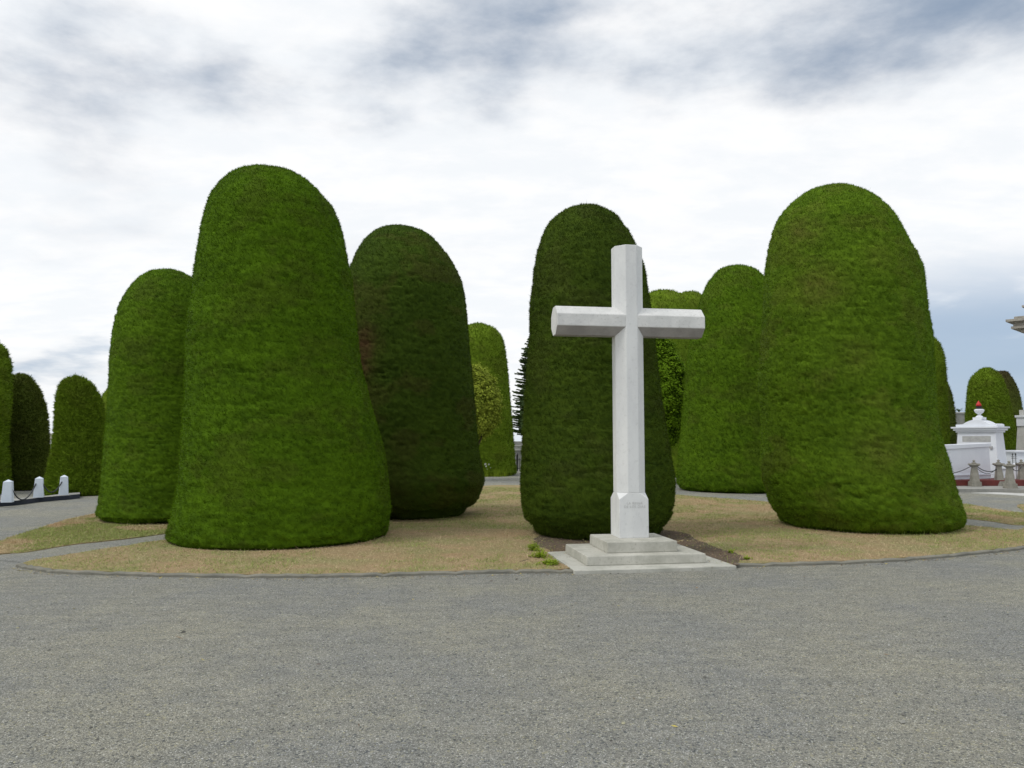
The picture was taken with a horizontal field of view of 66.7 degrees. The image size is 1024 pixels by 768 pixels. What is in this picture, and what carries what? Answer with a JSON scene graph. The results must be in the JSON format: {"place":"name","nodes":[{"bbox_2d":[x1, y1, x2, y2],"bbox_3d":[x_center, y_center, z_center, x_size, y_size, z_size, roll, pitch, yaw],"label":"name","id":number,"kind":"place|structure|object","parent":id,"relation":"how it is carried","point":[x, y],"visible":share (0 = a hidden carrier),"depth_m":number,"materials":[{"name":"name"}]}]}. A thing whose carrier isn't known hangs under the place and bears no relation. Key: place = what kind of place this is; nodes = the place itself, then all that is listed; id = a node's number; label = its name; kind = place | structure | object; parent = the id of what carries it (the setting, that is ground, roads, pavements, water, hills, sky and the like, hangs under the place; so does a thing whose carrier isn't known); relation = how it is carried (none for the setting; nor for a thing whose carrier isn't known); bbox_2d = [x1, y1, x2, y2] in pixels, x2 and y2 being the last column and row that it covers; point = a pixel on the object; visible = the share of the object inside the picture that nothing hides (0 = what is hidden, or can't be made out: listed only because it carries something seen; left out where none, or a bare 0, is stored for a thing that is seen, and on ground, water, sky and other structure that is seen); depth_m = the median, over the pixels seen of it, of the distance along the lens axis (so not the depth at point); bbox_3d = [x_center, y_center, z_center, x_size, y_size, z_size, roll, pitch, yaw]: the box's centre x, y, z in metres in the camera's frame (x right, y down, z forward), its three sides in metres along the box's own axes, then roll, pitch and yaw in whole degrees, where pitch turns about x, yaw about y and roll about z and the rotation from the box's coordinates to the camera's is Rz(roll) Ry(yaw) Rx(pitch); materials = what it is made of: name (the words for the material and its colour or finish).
{"place":"outdoors","nodes":[
{"label":"outdoors","id":0,"kind":"place"},
{"bbox_2d":[0,513,167,554],"bbox_3d":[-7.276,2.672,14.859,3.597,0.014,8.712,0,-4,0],"label":"lawn","id":1,"kind":"structure","parent":0,"point":[109,522],"depth_m":13.00,"materials":[{"name":"green plant"}]},
{"bbox_2d":[94,267,191,523],"bbox_3d":[-6.932,0.164,16.283,3.058,5.273,3.043,0,-4,0],"label":"topiary tree","id":2,"kind":"object","parent":1,"relation":"on","point":[139,465],"visible":0.64,"depth_m":15.14,"materials":[{"name":"green plant"}]},
{"bbox_2d":[0,469,1023,767],"bbox_3d":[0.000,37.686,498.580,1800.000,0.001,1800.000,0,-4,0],"label":"ground","id":3,"kind":"structure","parent":0,"point":[398,613],"depth_m":5.52,"materials":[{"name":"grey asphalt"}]},
{"bbox_2d":[0,343,15,493],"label":"topiary tree","id":4,"kind":"object","parent":3,"relation":"on","point":[6,384],"visible":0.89,"depth_m":23.40,"materials":[{"name":"green plant"}]},
{"bbox_2d":[7,372,51,490],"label":"topiary tree","id":5,"kind":"object","parent":3,"relation":"on","point":[29,436],"visible":0.69,"depth_m":24.99,"materials":[{"name":"green plant"}]},
{"bbox_2d":[0,492,79,506],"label":"grave plinth","id":6,"kind":"structure","parent":3,"relation":"on","point":[56,497],"depth_m":20.31,"materials":[{"name":"black stone"}]},
{"bbox_2d":[1,480,13,502],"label":"chain post","id":7,"kind":"object","parent":6,"relation":"on","point":[7,495],"visible":1,"depth_m":18.58,"materials":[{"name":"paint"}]},
{"bbox_2d":[33,476,43,497],"bbox_3d":[-12.313,2.679,20.258,0.229,0.540,0.229,2,-5,-26],"label":"chain post","id":8,"kind":"object","parent":6,"relation":"on","point":[38,492],"visible":0.98,"depth_m":20.17,"materials":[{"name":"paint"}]},
{"bbox_2d":[13,484,35,499],"bbox_3d":[-12.170,2.705,19.417,0.032,0.377,1.529,1,-4,-12],"label":"chain","id":9,"kind":"object","parent":8,"relation":"hanging from","point":[27,496],"visible":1,"depth_m":19.53,"materials":[{"name":"grey metal"}]},
{"bbox_2d":[43,482,61,492],"bbox_3d":[-12.203,2.745,20.656,0.032,0.275,0.828,0,-4,3],"label":"chain","id":10,"kind":"object","parent":8,"relation":"hanging from","point":[52,491],"visible":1,"depth_m":20.57,"materials":[{"name":"grey metal"}]},
{"bbox_2d":[58,475,68,494],"bbox_3d":[-12.183,2.744,21.159,0.229,0.540,0.229,3,-5,-32],"label":"chain post","id":11,"kind":"object","parent":6,"relation":"on","point":[63,488],"visible":0.98,"depth_m":21.07,"materials":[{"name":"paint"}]},
{"bbox_2d":[44,372,105,495],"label":"topiary tree","id":12,"kind":"object","parent":3,"relation":"on","point":[77,434],"visible":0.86,"depth_m":22.55,"materials":[{"name":"green plant"}]},
{"bbox_2d":[100,388,107,410],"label":"topiary tree","id":13,"kind":"object","parent":3,"relation":"on","point":[104,395],"visible":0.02,"depth_m":33.73,"materials":[{"name":"green plant"}]},
{"bbox_2d":[16,563,572,577],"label":"kerb","id":14,"kind":"structure","parent":3,"relation":"on","point":[228,575],"depth_m":9.21,"materials":[{"name":"grey concrete"}]},
{"bbox_2d":[468,321,517,475],"bbox_3d":[-1.473,0.676,36.041,3.524,7.269,3.518,0,-4,0],"label":"topiary tree","id":15,"kind":"object","parent":3,"relation":"on","point":[489,352],"visible":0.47,"depth_m":35.09,"materials":[{"name":"green plant"}]},
{"bbox_2d":[515,453,520,470],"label":"iron fence","id":16,"kind":"object","parent":3,"relation":"on","point":[517,459],"visible":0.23,"depth_m":40.79,"materials":[{"name":"black metal"}]},
{"bbox_2d":[511,335,529,435],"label":"conifer tree","id":17,"kind":"object","parent":3,"relation":"on","point":[519,421],"visible":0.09,"depth_m":39.83,"materials":[{"name":"green plant"}]},
{"bbox_2d":[519,203,676,539],"bbox_3d":[1.451,-0.293,13.388,2.728,5.768,2.739,0,-4,0],"label":"topiary tree","id":18,"kind":"object","parent":3,"relation":"on","point":[566,477],"visible":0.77,"depth_m":12.44,"materials":[{"name":"green plant"}]},
{"bbox_2d":[548,244,736,574],"bbox_3d":[1.623,0.237,10.561,2.090,4.292,1.929,1,-4,-9],"label":"stone cross","id":19,"kind":"object","parent":3,"relation":"on","point":[627,322],"visible":1,"depth_m":10.51,"materials":[{"name":"white stone"}]},
{"bbox_2d":[655,338,685,453],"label":"leafy tree","id":20,"kind":"object","parent":3,"relation":"on","point":[671,367],"visible":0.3,"depth_m":27.81,"materials":[{"name":"green plant"}]},
{"bbox_2d":[649,289,692,475],"bbox_3d":[7.092,-0.111,36.788,3.778,8.944,3.781,0,-4,0],"label":"topiary tree","id":21,"kind":"object","parent":3,"relation":"on","point":[666,299],"visible":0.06,"depth_m":35.86,"materials":[{"name":"green plant"}]},
{"bbox_2d":[680,290,701,309],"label":"topiary tree","id":22,"kind":"object","parent":3,"relation":"on","point":[692,297],"visible":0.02,"depth_m":37.95,"materials":[{"name":"green plant"}]},
{"bbox_2d":[675,264,766,493],"bbox_3d":[7.285,-0.248,25.404,3.998,7.488,4.053,0,-4,0],"label":"topiary tree","id":23,"kind":"object","parent":3,"relation":"on","point":[719,448],"visible":0.6,"depth_m":24.08,"materials":[{"name":"green plant"}]},
{"bbox_2d":[735,546,1023,566],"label":"kerb","id":24,"kind":"structure","parent":3,"relation":"on","point":[861,561],"depth_m":10.20,"materials":[{"name":"grey concrete"}]},
{"bbox_2d":[934,337,950,444],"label":"topiary tree","id":25,"kind":"object","parent":3,"relation":"on","point":[942,378],"visible":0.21,"depth_m":34.63,"materials":[{"name":"green plant"}]},
{"bbox_2d":[947,382,957,443],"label":"topiary tree","id":26,"kind":"object","parent":3,"relation":"on","point":[953,420],"visible":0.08,"depth_m":40.36,"materials":[{"name":"green plant"}]},
{"bbox_2d":[955,412,964,443],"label":"grey mausoleum","id":27,"kind":"structure","parent":3,"relation":"on","point":[960,418],"depth_m":45.97,"materials":[{"name":"stone"}]},
{"bbox_2d":[964,367,1016,449],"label":"topiary tree","id":28,"kind":"object","parent":3,"relation":"on","point":[987,389],"visible":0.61,"depth_m":41.33,"materials":[{"name":"green plant"}]},
{"bbox_2d":[997,370,1023,440],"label":"topiary tree","id":29,"kind":"object","parent":3,"relation":"on","point":[1014,392],"visible":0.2,"depth_m":47.79,"materials":[{"name":"green plant"}]},
{"bbox_2d":[1006,305,1023,332],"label":"classical mausoleum","id":30,"kind":"structure","parent":3,"relation":"on","point":[1017,322],"depth_m":30.14,"materials":[{"name":"stone"}]},
{"bbox_2d":[1015,410,1023,449],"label":"pale mausoleum","id":31,"kind":"structure","parent":3,"relation":"on","point":[1020,431],"depth_m":35.83,"materials":[{"name":"stone"}]},
{"bbox_2d":[0,476,1023,562],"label":"path","id":32,"kind":"structure","parent":0,"point":[78,548],"depth_m":12.31,"materials":[{"name":"grey concrete"}]},
{"bbox_2d":[471,362,504,443],"bbox_3d":[-1.600,1.429,30.936,2.751,4.872,2.735,0,-4,0],"label":"leafy bush","id":33,"kind":"object","parent":32,"relation":"on","point":[486,398],"visible":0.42,"depth_m":30.34,"materials":[{"name":"green plant"}]},
{"bbox_2d":[484,463,511,476],"bbox_3d":[-1.067,3.794,34.441,2.146,0.625,0.896,0,-4,0],"label":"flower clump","id":34,"kind":"object","parent":32,"relation":"on","point":[494,475],"visible":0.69,"depth_m":34.22,"materials":[{"name":"green plant"}]},
{"bbox_2d":[0,0,1023,440],"label":"sky","id":35,"kind":"structure","parent":0,"point":[471,125],"materials":[{"name":"white"}]},
{"bbox_2d":[513,441,521,467],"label":"stone tomb house","id":36,"kind":"structure","parent":0,"point":[517,447],"depth_m":43.82,"materials":[{"name":"grey stone"}]},
{"bbox_2d":[24,485,1023,574],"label":"lawn","id":37,"kind":"structure","parent":0,"point":[194,566],"depth_m":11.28,"materials":[{"name":"beige plant"}]},
{"bbox_2d":[164,163,391,549],"bbox_3d":[-3.765,-0.560,12.991,3.592,6.245,3.558,0,-4,0],"label":"topiary tree","id":38,"kind":"object","parent":37,"relation":"on","point":[282,446],"visible":1,"depth_m":11.76,"materials":[{"name":"green plant"}]},
{"bbox_2d":[350,223,484,519],"bbox_3d":[-2.245,-0.328,16.669,3.399,6.312,3.410,0,-4,0],"label":"topiary tree","id":39,"kind":"object","parent":37,"relation":"on","point":[413,333],"visible":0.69,"depth_m":15.46,"materials":[{"name":"green plant"}]},
{"bbox_2d":[2,486,1016,743],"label":"leaf litter","id":40,"kind":"object","parent":37,"relation":"on","point":[524,560],"visible":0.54,"depth_m":10.02,"materials":[{"name":"brown plant"}]},
{"bbox_2d":[528,541,541,550],"bbox_3d":[0.313,2.296,11.068,0.199,0.148,0.278,1,-4,-20],"label":"weed","id":41,"kind":"object","parent":37,"relation":"on","point":[533,548],"visible":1,"depth_m":11.05,"materials":[{"name":"green plant"}]},
{"bbox_2d":[528,548,551,557],"bbox_3d":[0.400,2.260,10.432,0.352,0.127,0.256,-3,-5,31],"label":"weed","id":42,"kind":"object","parent":37,"relation":"on","point":[539,554],"visible":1,"depth_m":10.40,"materials":[{"name":"green plant"}]},
{"bbox_2d":[536,557,558,565],"bbox_3d":[0.480,2.236,9.833,0.275,0.090,0.318,-3,-5,32],"label":"weed","id":43,"kind":"object","parent":37,"relation":"on","point":[548,561],"visible":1,"depth_m":9.82,"materials":[{"name":"green plant"}]},
{"bbox_2d":[533,530,744,564],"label":"soil","id":44,"kind":"structure","parent":37,"relation":"on","point":[560,545],"depth_m":11.69,"materials":[{"name":"brown soil"}]},
{"bbox_2d":[755,182,967,533],"bbox_3d":[6.389,-0.560,14.594,3.524,6.518,3.408,0,-4,0],"label":"topiary tree","id":45,"kind":"object","parent":37,"relation":"on","point":[852,438],"visible":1,"depth_m":13.34,"materials":[{"name":"green plant"}]},
{"bbox_2d":[957,486,1023,492],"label":"pavement","id":46,"kind":"structure","parent":0,"point":[1020,489],"depth_m":24.08,"materials":[{"name":"grey concrete"}]},
{"bbox_2d":[944,443,994,479],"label":"side wall","id":47,"kind":"structure","parent":46,"relation":"on","point":[961,456],"depth_m":26.39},
{"bbox_2d":[968,460,981,486],"bbox_3d":[15.132,2.913,25.468,0.309,0.865,0.309,-1,-4,8],"label":"stone bollard","id":48,"kind":"object","parent":46,"relation":"on","point":[974,481],"visible":0.99,"depth_m":25.38,"materials":[{"name":"grey stone"}]},
{"bbox_2d":[951,401,1009,477],"bbox_3d":[16.989,2.072,28.223,0.870,2.942,1.628,3,-5,-33],"label":"white tomb","id":49,"kind":"object","parent":46,"relation":"on","point":[979,428],"visible":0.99,"depth_m":27.84,"materials":[{"name":"white stone"}]},
{"bbox_2d":[955,478,1023,485],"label":"red step","id":50,"kind":"object","parent":46,"relation":"on","point":[985,482],"visible":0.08,"depth_m":25.67,"materials":[{"name":"tile"}]},
{"bbox_2d":[992,459,1004,485],"bbox_3d":[16.145,2.938,25.808,0.309,0.865,0.309,-1,-4,8],"label":"stone bollard","id":51,"kind":"object","parent":46,"relation":"on","point":[998,475],"visible":0.82,"depth_m":25.72,"materials":[{"name":"grey stone"}]},
{"bbox_2d":[1002,461,1017,488],"bbox_3d":[15.600,2.836,24.396,0.309,0.865,0.309,-1,-4,8],"label":"stone bollard","id":52,"kind":"object","parent":46,"relation":"on","point":[1009,483],"visible":1,"depth_m":24.30,"materials":[{"name":"grey stone"}]},
{"bbox_2d":[1011,453,1016,479],"bbox_3d":[16.832,2.850,26.062,0.200,1.076,0.045,0,-4,0],"label":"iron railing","id":53,"kind":"object","parent":46,"relation":"on","point":[1012,456],"visible":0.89,"depth_m":26.08,"materials":[{"name":"metal"}]},
{"bbox_2d":[1006,450,1023,463],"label":"white tomb","id":54,"kind":"object","parent":46,"relation":"on","point":[1019,454],"visible":0.4,"depth_m":28.66,"materials":[{"name":"white stone"}]},
{"bbox_2d":[1012,463,1017,478],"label":"white pier","id":55,"kind":"structure","parent":46,"relation":"on","point":[1015,467],"depth_m":26.41,"materials":[{"name":"white stone"}]},
{"bbox_2d":[1015,459,1023,479],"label":"stone bollard","id":56,"kind":"object","parent":46,"relation":"on","point":[1020,474],"visible":0.78,"depth_m":26.09,"materials":[{"name":"grey stone"}]},
{"bbox_2d":[963,503,1023,524],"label":"lawn","id":57,"kind":"structure","parent":0,"point":[994,515],"depth_m":16.25,"materials":[{"name":"beige plant"}]},
{"bbox_2d":[978,492,1023,495],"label":"pavement","id":58,"kind":"structure","parent":0,"point":[1014,494],"depth_m":23.30,"materials":[{"name":"white concrete"}]}
]}

